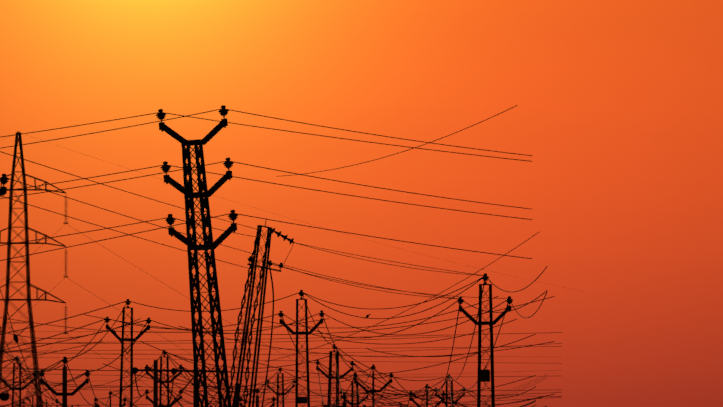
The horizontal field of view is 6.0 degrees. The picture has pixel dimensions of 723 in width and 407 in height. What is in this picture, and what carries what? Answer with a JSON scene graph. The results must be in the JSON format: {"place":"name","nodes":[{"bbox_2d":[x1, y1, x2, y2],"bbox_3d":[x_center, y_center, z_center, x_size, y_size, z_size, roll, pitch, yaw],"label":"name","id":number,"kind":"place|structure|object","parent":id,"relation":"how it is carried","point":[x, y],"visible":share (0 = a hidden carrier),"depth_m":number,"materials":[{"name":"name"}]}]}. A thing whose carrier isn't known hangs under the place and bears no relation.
{"place":"outdoors","nodes":[
{"label":"outdoors","id":0,"kind":"place"},
{"bbox_2d":[0,0,722,406],"label":"sky","id":1,"kind":"structure","parent":0,"point":[618,112],"materials":[{"name":"orange"}]},
{"label":"ground","id":2,"kind":"structure","parent":0,"visible":0},
{"bbox_2d":[0,174,8,400],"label":"lattice pole","id":3,"kind":"object","parent":2,"relation":"on","point":[3,181],"visible":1,"depth_m":142.26,"materials":[{"name":"metal"}]},
{"bbox_2d":[0,356,35,406],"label":"lattice pole","id":4,"kind":"object","parent":2,"relation":"on","point":[14,378],"visible":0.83,"depth_m":298.44,"materials":[{"name":"metal"}]},
{"bbox_2d":[0,131,67,406],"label":"transmission tower","id":5,"kind":"structure","parent":2,"relation":"on","point":[28,299],"depth_m":698.47,"materials":[{"name":"metal"}]},
{"bbox_2d":[23,391,47,406],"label":"lattice pole","id":6,"kind":"object","parent":2,"relation":"on","point":[36,398],"visible":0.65,"depth_m":449.32,"materials":[{"name":"metal"}]},
{"bbox_2d":[22,389,54,406],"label":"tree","id":7,"kind":"object","parent":2,"relation":"on","point":[39,399],"visible":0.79,"depth_m":261.75,"materials":[{"name":"plant"}]},
{"bbox_2d":[38,357,90,406],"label":"concrete pole","id":8,"kind":"object","parent":2,"relation":"on","point":[64,394],"visible":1,"depth_m":217.63,"materials":[{"name":"concrete"}]},
{"bbox_2d":[94,391,126,406],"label":"utility pole","id":9,"kind":"object","parent":2,"relation":"on","point":[110,399],"visible":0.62,"depth_m":339.65,"materials":[{"name":"metal"}]},
{"bbox_2d":[105,299,150,406],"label":"lattice pole","id":10,"kind":"object","parent":2,"relation":"on","point":[122,340],"visible":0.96,"depth_m":240.61,"materials":[{"name":"metal"}]},
{"bbox_2d":[0,105,578,406],"bbox_3d":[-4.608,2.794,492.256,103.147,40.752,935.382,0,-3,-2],"label":"wires","id":11,"kind":"object","parent":10,"relation":"attached to","point":[267,371],"visible":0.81,"depth_m":259.19,"materials":[{"name":"grey metal"}]},
{"bbox_2d":[13,335,18,342],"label":"guy insulators","id":12,"kind":"object","parent":11,"relation":"attached to","point":[15,338],"visible":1,"depth_m":139.75,"materials":[{"name":"ceramic"}]},
{"bbox_2d":[144,350,182,406],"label":"lattice pole","id":13,"kind":"object","parent":2,"relation":"on","point":[164,352],"visible":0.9,"depth_m":294.58,"materials":[{"name":"metal"}]},
{"bbox_2d":[133,360,221,406],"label":"utility pole","id":14,"kind":"object","parent":2,"relation":"on","point":[155,383],"visible":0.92,"depth_m":249.75,"materials":[{"name":"metal"}]},
{"bbox_2d":[156,105,237,406],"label":"lattice pole","id":15,"kind":"object","parent":2,"relation":"on","point":[187,191],"visible":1,"depth_m":138.80,"materials":[{"name":"metal"}]},
{"bbox_2d":[239,388,275,406],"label":"concrete pole","id":16,"kind":"object","parent":2,"relation":"on","point":[257,399],"visible":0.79,"depth_m":299.85,"materials":[{"name":"concrete"}]},
{"bbox_2d":[229,218,293,406],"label":"utility tower","id":17,"kind":"structure","parent":2,"relation":"on","point":[263,267],"depth_m":214.85,"materials":[{"name":"metal"}]},
{"bbox_2d":[267,367,294,406],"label":"lattice pole","id":18,"kind":"object","parent":2,"relation":"on","point":[282,394],"visible":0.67,"depth_m":368.83,"materials":[{"name":"metal"}]},
{"bbox_2d":[278,290,324,406],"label":"lattice pole","id":19,"kind":"object","parent":2,"relation":"on","point":[306,399],"visible":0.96,"depth_m":226.81,"materials":[{"name":"metal"}]},
{"bbox_2d":[315,344,354,406],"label":"lattice pole","id":20,"kind":"object","parent":2,"relation":"on","point":[330,378],"visible":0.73,"depth_m":290.90,"materials":[{"name":"metal"}]},
{"bbox_2d":[323,393,365,406],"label":"concrete pole","id":21,"kind":"object","parent":2,"relation":"on","point":[344,396],"visible":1,"depth_m":250.01,"materials":[{"name":"concrete"}]},
{"bbox_2d":[339,378,368,406],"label":"lattice pole","id":22,"kind":"object","parent":2,"relation":"on","point":[358,403],"visible":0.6,"depth_m":356.96,"materials":[{"name":"metal"}]},
{"bbox_2d":[353,364,392,406],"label":"utility pole","id":23,"kind":"object","parent":2,"relation":"on","point":[372,390],"visible":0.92,"depth_m":277.02,"materials":[{"name":"metal"}]},
{"bbox_2d":[409,384,445,406],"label":"utility pole","id":24,"kind":"object","parent":2,"relation":"on","point":[436,405],"visible":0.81,"depth_m":302.15,"materials":[{"name":"metal"}]},
{"bbox_2d":[435,374,465,406],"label":"lattice pole","id":25,"kind":"object","parent":2,"relation":"on","point":[447,402],"visible":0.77,"depth_m":342.11,"materials":[{"name":"metal"}]},
{"bbox_2d":[457,273,512,406],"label":"lattice pole","id":26,"kind":"object","parent":2,"relation":"on","point":[483,375],"visible":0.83,"depth_m":196.98,"materials":[{"name":"metal"}]}
]}

